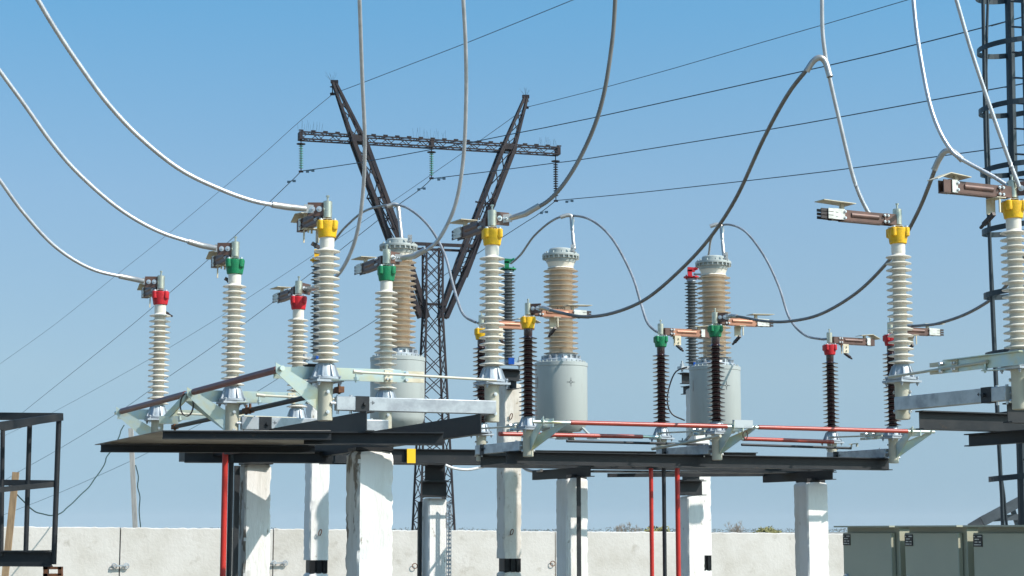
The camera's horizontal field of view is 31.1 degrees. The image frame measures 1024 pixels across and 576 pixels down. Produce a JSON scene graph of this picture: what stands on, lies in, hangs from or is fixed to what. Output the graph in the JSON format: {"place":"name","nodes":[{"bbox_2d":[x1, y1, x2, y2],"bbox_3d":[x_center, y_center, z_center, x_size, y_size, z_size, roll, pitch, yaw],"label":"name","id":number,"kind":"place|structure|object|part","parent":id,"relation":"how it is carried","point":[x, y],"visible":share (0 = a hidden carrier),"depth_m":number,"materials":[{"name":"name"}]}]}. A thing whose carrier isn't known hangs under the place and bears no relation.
{"place":"outdoors","nodes":[
{"label":"outdoors","id":0,"kind":"place"},
{"bbox_2d":[0,412,62,575],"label":"steel platform","id":1,"kind":"structure","parent":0,"point":[44,559],"depth_m":17.33,"materials":[{"name":"black metal"}]},
{"bbox_2d":[119,532,847,543],"bbox_3d":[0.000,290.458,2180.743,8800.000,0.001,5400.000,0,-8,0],"label":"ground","id":2,"kind":"structure","parent":0,"point":[782,532],"depth_m":3297.78,"materials":[{"name":"grey"}]},
{"bbox_2d":[2,472,19,575],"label":"wooden plank","id":3,"kind":"object","parent":2,"relation":"on","point":[10,521],"visible":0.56,"depth_m":29.75,"materials":[{"name":"brown wood"}]},
{"bbox_2d":[17,425,124,515],"bbox_3d":[-7.585,3.100,31.849,0.196,1.697,4.136,-2,-8,14],"label":"slack cord","id":4,"kind":"object","parent":3,"relation":"attached to","point":[82,492],"visible":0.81,"depth_m":31.85,"materials":[{"name":"teal plastic"}]},
{"bbox_2d":[128,428,137,527],"bbox_3d":[-7.306,4.723,35.689,0.372,4.001,0.050,0,-8,0],"label":"wooden pole","id":5,"kind":"object","parent":2,"relation":"on","point":[133,486],"visible":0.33,"depth_m":35.78,"materials":[{"name":"grey wood"}]},
{"bbox_2d":[135,465,140,526],"bbox_3d":[-7.268,4.057,35.777,0.154,1.234,0.022,0,-8,0],"label":"slack cord","id":6,"kind":"object","parent":5,"relation":"hanging from","point":[139,495],"visible":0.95,"depth_m":35.77,"materials":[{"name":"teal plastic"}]},
{"bbox_2d":[220,453,227,575],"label":"drive pole","id":7,"kind":"object","parent":2,"relation":"on","point":[223,540],"depth_m":17.84,"materials":[{"name":"red metal"}]},
{"bbox_2d":[226,454,233,575],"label":"drive pole","id":8,"kind":"object","parent":2,"relation":"on","point":[229,518],"depth_m":18.09,"materials":[{"name":"red metal"}]},
{"bbox_2d":[238,464,270,575],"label":"concrete post","id":9,"kind":"object","parent":2,"relation":"on","point":[254,529],"visible":0.9,"depth_m":18.48,"materials":[{"name":"white concrete"}]},
{"bbox_2d":[232,466,239,575],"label":"steel channel","id":10,"kind":"object","parent":9,"relation":"attached to","point":[235,541],"visible":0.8,"depth_m":18.43,"materials":[{"name":"metal"}]},
{"bbox_2d":[303,380,329,575],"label":"concrete post","id":11,"kind":"object","parent":2,"relation":"on","point":[316,524],"visible":0.57,"depth_m":27.27,"materials":[{"name":"white concrete"}]},
{"bbox_2d":[303,249,333,366],"bbox_3d":[-2.937,0.437,27.783,0.522,2.088,0.465,-4,-8,25],"label":"surge arrester","id":12,"kind":"object","parent":11,"relation":"on","point":[314,316],"visible":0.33,"depth_m":27.72,"materials":[{"name":"ceramic"}]},
{"bbox_2d":[319,202,478,323],"bbox_3d":[-1.520,-0.261,25.562,0.405,2.067,5.213,4,-9,-28],"label":"jumper cable","id":13,"kind":"object","parent":12,"relation":"attached to","point":[398,208],"visible":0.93,"depth_m":25.86,"materials":[{"name":"grey metal"}]},
{"bbox_2d":[345,451,392,575],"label":"concrete post","id":14,"kind":"object","parent":2,"relation":"on","point":[369,502],"visible":1,"depth_m":15.20,"materials":[{"name":"white concrete"}]},
{"bbox_2d":[100,411,488,464],"bbox_3d":[-2.467,1.407,16.890,2.772,0.312,4.884,4,-8,-26],"label":"steel support frame","id":15,"kind":"object","parent":14,"relation":"on","point":[348,433],"visible":0.99,"depth_m":15.83,"materials":[{"name":"black metal"}]},
{"bbox_2d":[95,430,330,444],"bbox_3d":[-2.578,1.270,15.593,2.217,0.057,1.350,0,-8,0],"label":"cover sheet","id":16,"kind":"object","parent":15,"relation":"on","point":[153,437],"visible":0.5,"depth_m":15.89,"materials":[{"name":"metal"}]},
{"bbox_2d":[116,271,310,434],"bbox_3d":[-3.167,0.814,19.465,1.996,1.879,0.995,2,-8,-14],"label":"disconnector switch","id":17,"kind":"object","parent":15,"relation":"on","point":[153,287],"visible":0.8,"depth_m":19.05,"materials":[{"name":"white ceramic"}]},
{"bbox_2d":[0,178,144,284],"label":"aluminium cable","id":18,"kind":"object","parent":17,"relation":"attached to","point":[60,250],"visible":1,"depth_m":18.68,"materials":[{"name":"silver metal"}]},
{"bbox_2d":[171,404,248,429],"bbox_3d":[-2.977,1.276,18.059,0.050,0.133,2.297,4,-8,-27],"label":"link tube","id":19,"kind":"object","parent":17,"relation":"attached to","point":[193,422],"visible":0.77,"depth_m":18.38,"materials":[{"name":"black paint"}]},
{"bbox_2d":[305,0,366,291],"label":"aluminium cable","id":20,"kind":"object","parent":17,"relation":"attached to","point":[363,184],"visible":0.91,"depth_m":18.47,"materials":[{"name":"silver metal"}]},
{"bbox_2d":[186,236,399,430],"bbox_3d":[-2.123,0.513,17.493,2.037,1.876,1.001,3,-8,-20],"label":"disconnector switch","id":21,"kind":"object","parent":15,"relation":"on","point":[232,398],"visible":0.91,"depth_m":17.01,"materials":[{"name":"white ceramic"}]},
{"bbox_2d":[0,68,216,251],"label":"aluminium cable","id":22,"kind":"object","parent":21,"relation":"attached to","point":[198,244],"visible":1,"depth_m":16.55,"materials":[{"name":"silver metal"}]},
{"bbox_2d":[395,0,467,261],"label":"aluminium cable","id":23,"kind":"object","parent":21,"relation":"attached to","point":[420,252],"visible":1,"depth_m":17.21,"materials":[{"name":"silver metal"}]},
{"bbox_2d":[273,195,510,422],"bbox_3d":[-1.091,0.218,15.686,2.052,1.892,1.002,3,-8,-22],"label":"disconnector switch","id":24,"kind":"object","parent":15,"relation":"on","point":[325,374],"visible":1,"depth_m":15.28,"materials":[{"name":"white ceramic"}]},
{"bbox_2d":[35,0,313,212],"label":"aluminium cable","id":25,"kind":"object","parent":24,"relation":"attached to","point":[305,208],"visible":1,"depth_m":14.69,"materials":[{"name":"silver metal"}]},
{"bbox_2d":[114,366,284,423],"bbox_3d":[-3.060,1.062,16.880,0.261,0.355,4.681,4,-9,-28],"label":"earthing shaft","id":26,"kind":"object","parent":24,"relation":"attached to","point":[168,417],"visible":0.99,"depth_m":16.87,"materials":[{"name":"brown paint"}]},
{"bbox_2d":[246,384,343,413],"bbox_3d":[-1.928,0.975,16.141,0.050,0.148,2.116,4,-9,-29],"label":"link tube","id":27,"kind":"object","parent":24,"relation":"attached to","point":[337,390],"visible":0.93,"depth_m":16.31,"materials":[{"name":"black paint"}]},
{"bbox_2d":[503,0,616,222],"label":"aluminium cable","id":28,"kind":"object","parent":24,"relation":"attached to","point":[530,210],"visible":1,"depth_m":15.59,"materials":[{"name":"silver metal"}]},
{"bbox_2d":[0,526,843,575],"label":"concrete wall","id":29,"kind":"structure","parent":2,"relation":"on","point":[102,551],"depth_m":35.50,"materials":[{"name":"concrete"}]},
{"bbox_2d":[297,73,560,529],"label":"transmission tower","id":30,"kind":"structure","parent":2,"relation":"on","point":[354,141],"depth_m":123.42,"materials":[{"name":"metal"}]},
{"bbox_2d":[297,140,304,172],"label":"insulator string","id":31,"kind":"object","parent":30,"relation":"hanging from","point":[301,155],"visible":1,"depth_m":122.13,"materials":[{"name":"glass"}]},
{"bbox_2d":[25,17,1020,410],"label":"line wire","id":32,"kind":"object","parent":31,"relation":"hanging from","point":[583,119],"visible":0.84,"depth_m":104.89,"materials":[{"name":"grey metal"}]},
{"bbox_2d":[427,148,435,178],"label":"insulator string","id":33,"kind":"object","parent":30,"relation":"hanging from","point":[431,152],"visible":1,"depth_m":124.61,"materials":[{"name":"glass"}]},
{"bbox_2d":[6,83,1022,479],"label":"line wire","id":34,"kind":"object","parent":33,"relation":"hanging from","point":[596,157],"visible":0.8,"depth_m":108.96,"materials":[{"name":"grey metal"}]},
{"bbox_2d":[551,155,559,201],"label":"insulator string","id":35,"kind":"object","parent":30,"relation":"hanging from","point":[555,176],"visible":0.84,"depth_m":127.04,"materials":[{"name":"glass"}]},
{"bbox_2d":[4,144,1023,514],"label":"line wire","id":36,"kind":"object","parent":35,"relation":"hanging from","point":[642,192],"visible":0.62,"depth_m":114.01,"materials":[{"name":"grey metal"}]},
{"bbox_2d":[422,498,446,575],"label":"concrete post","id":37,"kind":"object","parent":2,"relation":"on","point":[433,537],"visible":1,"depth_m":25.06,"materials":[{"name":"white concrete"}]},
{"bbox_2d":[417,502,421,575],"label":"steel channel","id":38,"kind":"object","parent":37,"relation":"attached to","point":[419,547],"visible":1,"depth_m":25.10,"materials":[{"name":"black metal"}]},
{"bbox_2d":[446,502,451,575],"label":"cable tray","id":39,"kind":"object","parent":37,"relation":"attached to","point":[448,535],"visible":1,"depth_m":24.98,"materials":[{"name":"metal"}]},
{"bbox_2d":[319,449,757,497],"bbox_3d":[0.471,2.609,25.802,6.354,0.673,0.743,3,-8,-21],"label":"steel support frame","id":40,"kind":"object","parent":37,"relation":"on","point":[434,462],"visible":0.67,"depth_m":25.11,"materials":[{"name":"black metal"}]},
{"bbox_2d":[370,235,424,427],"bbox_3d":[-1.559,0.658,25.131,0.856,2.745,0.856,3,-8,-24],"label":"current transformer","id":41,"kind":"object","parent":40,"relation":"on","point":[407,356],"visible":0.59,"depth_m":24.97,"materials":[{"name":"grey paint"}]},
{"bbox_2d":[445,464,481,470],"bbox_3d":[-0.550,2.410,24.798,0.731,0.113,0.038,2,-8,-16],"label":"conduit","id":42,"kind":"object","parent":40,"relation":"attached to","point":[460,469],"visible":0.67,"depth_m":24.75,"materials":[{"name":"white plastic"}]},
{"bbox_2d":[535,244,599,439],"bbox_3d":[0.694,0.770,26.024,0.856,2.745,0.856,3,-8,-24],"label":"current transformer","id":43,"kind":"object","parent":40,"relation":"on","point":[561,381],"visible":0.83,"depth_m":25.78,"materials":[{"name":"grey paint"}]},
{"bbox_2d":[497,384,520,575],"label":"concrete post","id":44,"kind":"object","parent":2,"relation":"on","point":[509,518],"visible":0.84,"depth_m":28.30,"materials":[{"name":"white concrete"}]},
{"bbox_2d":[500,258,523,389],"bbox_3d":[-0.059,0.557,28.675,0.522,2.074,0.465,-4,-8,25],"label":"surge arrester","id":45,"kind":"object","parent":44,"relation":"on","point":[512,376],"visible":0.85,"depth_m":28.62,"materials":[{"name":"ceramic"}]},
{"bbox_2d":[210,527,847,531],"bbox_3d":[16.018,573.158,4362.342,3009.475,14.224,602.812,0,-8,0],"label":"forest","id":46,"kind":"object","parent":2,"relation":"on","point":[595,530],"visible":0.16,"depth_m":4290.61,"materials":[{"name":"green plant"}]},
{"bbox_2d":[556,478,587,575],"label":"concrete post","id":47,"kind":"object","parent":2,"relation":"on","point":[566,533],"visible":0.87,"depth_m":22.44,"materials":[{"name":"white concrete"}]},
{"bbox_2d":[576,476,580,575],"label":"earthing strip","id":48,"kind":"object","parent":47,"relation":"attached to","point":[578,491],"visible":1,"depth_m":22.31,"materials":[{"name":"black paint"}]},
{"bbox_2d":[614,522,641,531],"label":"bare tree","id":49,"kind":"object","parent":2,"relation":"on","point":[629,525],"visible":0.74,"depth_m":148.50,"materials":[{"name":"beige plant"}]},
{"bbox_2d":[649,468,653,575],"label":"drive pole","id":50,"kind":"object","parent":2,"relation":"on","point":[651,520],"visible":1,"depth_m":22.40,"materials":[{"name":"red metal"}]},
{"bbox_2d":[644,526,672,531],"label":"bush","id":51,"kind":"object","parent":2,"relation":"on","point":[657,529],"visible":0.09,"depth_m":158.32,"materials":[{"name":"green plant"}]},
{"bbox_2d":[662,468,666,575],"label":"drive pole","id":52,"kind":"object","parent":2,"relation":"on","point":[664,541],"visible":1,"depth_m":22.45,"materials":[{"name":"metal"}]},
{"bbox_2d":[675,468,680,575],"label":"drive pole","id":53,"kind":"object","parent":2,"relation":"on","point":[677,520],"visible":1,"depth_m":22.50,"materials":[{"name":"red metal"}]},
{"bbox_2d":[680,496,704,575],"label":"concrete post","id":54,"kind":"object","parent":2,"relation":"on","point":[692,532],"visible":0.92,"depth_m":26.15,"materials":[{"name":"white concrete"}]},
{"bbox_2d":[686,388,711,575],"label":"concrete post","id":55,"kind":"object","parent":2,"relation":"on","point":[706,490],"visible":0.21,"depth_m":29.29,"materials":[{"name":"white concrete"}]},
{"bbox_2d":[677,267,698,394],"bbox_3d":[2.910,0.674,29.769,0.522,2.066,0.465,-4,-8,25],"label":"surge arrester","id":56,"kind":"object","parent":55,"relation":"on","point":[691,314],"visible":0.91,"depth_m":29.73,"materials":[{"name":"ceramic"}]},
{"bbox_2d":[667,367,686,420],"bbox_3d":[2.641,1.691,29.432,0.339,0.875,0.024,0,-8,0],"label":"sensor cable","id":57,"kind":"object","parent":56,"relation":"attached to","point":[668,391],"visible":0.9,"depth_m":29.43,"materials":[{"name":"black plastic"}]},
{"bbox_2d":[694,222,826,340],"bbox_3d":[3.604,-0.074,27.491,0.358,2.184,4.706,2,-8,-18],"label":"jumper cable","id":58,"kind":"object","parent":56,"relation":"attached to","point":[722,231],"visible":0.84,"depth_m":27.69,"materials":[{"name":"grey metal"}]},
{"bbox_2d":[724,521,742,532],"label":"bare tree","id":59,"kind":"object","parent":2,"relation":"on","point":[736,528],"visible":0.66,"depth_m":148.83,"materials":[{"name":"beige plant"}]},
{"bbox_2d":[753,526,781,532],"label":"bush","id":60,"kind":"object","parent":2,"relation":"on","point":[767,530],"visible":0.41,"depth_m":168.18,"materials":[{"name":"green plant"}]},
{"bbox_2d":[794,482,828,575],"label":"concrete post","id":61,"kind":"object","parent":2,"relation":"on","point":[811,530],"visible":1,"depth_m":23.67,"materials":[{"name":"white concrete"}]},
{"bbox_2d":[478,451,892,482],"bbox_3d":[2.081,2.317,23.488,5.367,0.312,1.809,3,-8,-23],"label":"steel support frame","id":62,"kind":"object","parent":61,"relation":"on","point":[568,465],"visible":0.98,"depth_m":23.04,"materials":[{"name":"black metal"}]},
{"bbox_2d":[470,299,591,460],"bbox_3d":[0.261,1.140,22.372,1.001,1.871,1.932,3,-8,-24],"label":"disconnector switch","id":63,"kind":"object","parent":62,"relation":"on","point":[533,437],"visible":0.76,"depth_m":21.79,"materials":[{"name":"brown ceramic"}]},
{"bbox_2d":[538,70,806,317],"bbox_3d":[1.713,-0.745,19.098,0.593,1.668,6.319,3,-8,-21],"label":"aluminium cable","id":64,"kind":"object","parent":63,"relation":"attached to","point":[741,187],"visible":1,"depth_m":18.82,"materials":[{"name":"grey metal"}]},
{"bbox_2d":[522,468,542,472],"bbox_3d":[0.245,2.358,24.100,0.046,0.154,1.623,1,-8,-9],"label":"conduit","id":65,"kind":"object","parent":62,"relation":"attached to","point":[531,470],"visible":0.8,"depth_m":23.93,"materials":[{"name":"metal"}]},
{"bbox_2d":[649,308,774,459],"bbox_3d":[2.581,1.262,23.264,1.001,1.871,1.932,3,-8,-24],"label":"disconnector switch","id":66,"kind":"object","parent":62,"relation":"on","point":[717,448],"visible":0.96,"depth_m":22.86,"materials":[{"name":"ceramic"}]},
{"bbox_2d":[510,213,657,332],"bbox_3d":[1.123,-0.149,26.468,0.405,2.112,4.916,3,-8,-23],"label":"jumper cable","id":67,"kind":"object","parent":66,"relation":"attached to","point":[570,216],"visible":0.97,"depth_m":26.94,"materials":[{"name":"grey metal"}]},
{"bbox_2d":[498,432,833,443],"bbox_3d":[2.060,1.922,23.628,4.932,0.070,0.232,3,-8,-24],"label":"earthing shaft","id":68,"kind":"object","parent":66,"relation":"attached to","point":[626,436],"visible":0.77,"depth_m":23.47,"materials":[{"name":"red paint"}]},
{"bbox_2d":[566,440,857,449],"bbox_3d":[2.619,1.983,23.543,4.482,0.093,0.140,4,-9,-28],"label":"link tube","id":69,"kind":"object","parent":66,"relation":"attached to","point":[693,444],"visible":0.95,"depth_m":23.44,"materials":[{"name":"black paint"}]},
{"bbox_2d":[651,434,721,449],"bbox_3d":[2.145,1.912,22.746,0.036,0.140,1.409,5,-9,-31],"label":"drive rod","id":70,"kind":"object","parent":69,"relation":"attached to","point":[687,442],"visible":1,"depth_m":22.70,"materials":[{"name":"beige paint"}]},
{"bbox_2d":[532,420,934,438],"bbox_3d":[2.838,1.721,22.309,5.598,0.236,0.182,3,-8,-23],"label":"earthing shaft","id":71,"kind":"object","parent":66,"relation":"attached to","point":[746,424],"visible":1,"depth_m":22.23,"materials":[{"name":"red paint"}]},
{"bbox_2d":[725,170,935,322],"bbox_3d":[3.351,-0.201,19.059,0.584,0.691,7.535,1,-8,-7],"label":"aluminium cable","id":72,"kind":"object","parent":66,"relation":"attached to","point":[910,226],"visible":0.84,"depth_m":19.33,"materials":[{"name":"grey metal"}]},
{"bbox_2d":[820,318,943,462],"bbox_3d":[4.971,1.404,24.355,1.001,1.871,1.932,3,-8,-24],"label":"disconnector switch","id":73,"kind":"object","parent":62,"relation":"on","point":[895,451],"visible":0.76,"depth_m":24.10,"materials":[{"name":"ceramic"}]},
{"bbox_2d":[907,256,1023,327],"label":"aluminium cable","id":74,"kind":"object","parent":73,"relation":"attached to","point":[956,317],"visible":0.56,"depth_m":21.36,"materials":[{"name":"grey metal"}]},
{"bbox_2d":[834,526,908,575],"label":"control cabinet","id":75,"kind":"object","parent":2,"relation":"on","point":[874,550],"visible":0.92,"depth_m":14.11,"materials":[{"name":"grey metal"}]},
{"bbox_3d":[2.744,2.589,14.120,0.070,1.410,0.630,3,-8,-24],"label":"door","id":76,"kind":"part","parent":75,"relation":"part of","materials":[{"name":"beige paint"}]},
{"bbox_2d":[895,525,977,575],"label":"control cabinet","id":77,"kind":"object","parent":2,"relation":"on","point":[939,550],"visible":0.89,"depth_m":13.38,"materials":[{"name":"grey metal"}]},
{"bbox_3d":[3.084,2.494,13.402,0.052,1.410,0.630,3,-8,-24],"label":"door","id":78,"kind":"part","parent":77,"relation":"part of","materials":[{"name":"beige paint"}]},
{"bbox_2d":[915,402,1023,446],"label":"steel support frame","id":79,"kind":"object","parent":2,"relation":"on","point":[1002,428],"visible":1,"depth_m":15.77,"materials":[{"name":"black metal"}]},
{"bbox_2d":[815,172,1023,419],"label":"disconnector switch","id":80,"kind":"object","parent":79,"relation":"on","point":[901,377],"visible":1,"depth_m":14.76,"materials":[{"name":"white ceramic"}]},
{"bbox_2d":[804,0,869,211],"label":"aluminium cable","id":81,"kind":"object","parent":80,"relation":"attached to","point":[823,58],"visible":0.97,"depth_m":16.15,"materials":[{"name":"silver metal"}]},
{"bbox_2d":[911,0,1007,185],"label":"aluminium cable","id":82,"kind":"object","parent":80,"relation":"attached to","point":[956,154],"visible":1,"depth_m":15.01,"materials":[{"name":"silver metal"}]},
{"bbox_2d":[954,0,1020,186],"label":"aluminium cable","id":83,"kind":"object","parent":80,"relation":"attached to","point":[988,101],"visible":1,"depth_m":14.60,"materials":[{"name":"silver metal"}]},
{"bbox_2d":[963,525,1023,575],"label":"control cabinet","id":84,"kind":"object","parent":2,"relation":"on","point":[998,550],"visible":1,"depth_m":12.79,"materials":[{"name":"grey metal"}]},
{"bbox_3d":[3.416,2.398,12.681,0.052,1.410,0.630,3,-8,-24],"label":"door","id":85,"kind":"part","parent":84,"relation":"part of","materials":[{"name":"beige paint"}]},
{"bbox_2d":[967,0,1023,524],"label":"ladder mast","id":86,"kind":"object","parent":2,"relation":"on","point":[1004,508],"visible":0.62,"depth_m":18.29,"materials":[{"name":"black metal"}]},
{"bbox_2d":[0,0,1023,531],"label":"sky","id":87,"kind":"structure","parent":0,"point":[211,85],"materials":[{"name":"blue"}]},
{"bbox_2d":[678,252,742,441],"bbox_3d":[2.956,0.863,26.869,0.856,2.745,0.856,3,-8,-24],"label":"current transformer","id":88,"kind":"object","parent":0,"point":[713,277],"visible":0.75,"depth_m":26.70,"materials":[{"name":"grey paint"}]},
{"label":"insulator string","id":89,"kind":"object","parent":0,"visible":0},
{"bbox_2d":[0,0,572,363],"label":"line wire","id":90,"kind":"object","parent":89,"relation":"hanging from","point":[315,108],"visible":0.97,"depth_m":121.34,"materials":[{"name":"grey metal"}]},
{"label":"insulator string","id":91,"kind":"object","parent":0,"visible":0},
{"bbox_2d":[15,0,906,430],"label":"line wire","id":92,"kind":"object","parent":91,"relation":"hanging from","point":[537,104],"visible":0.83,"depth_m":120.86,"materials":[{"name":"grey metal"}]}
]}

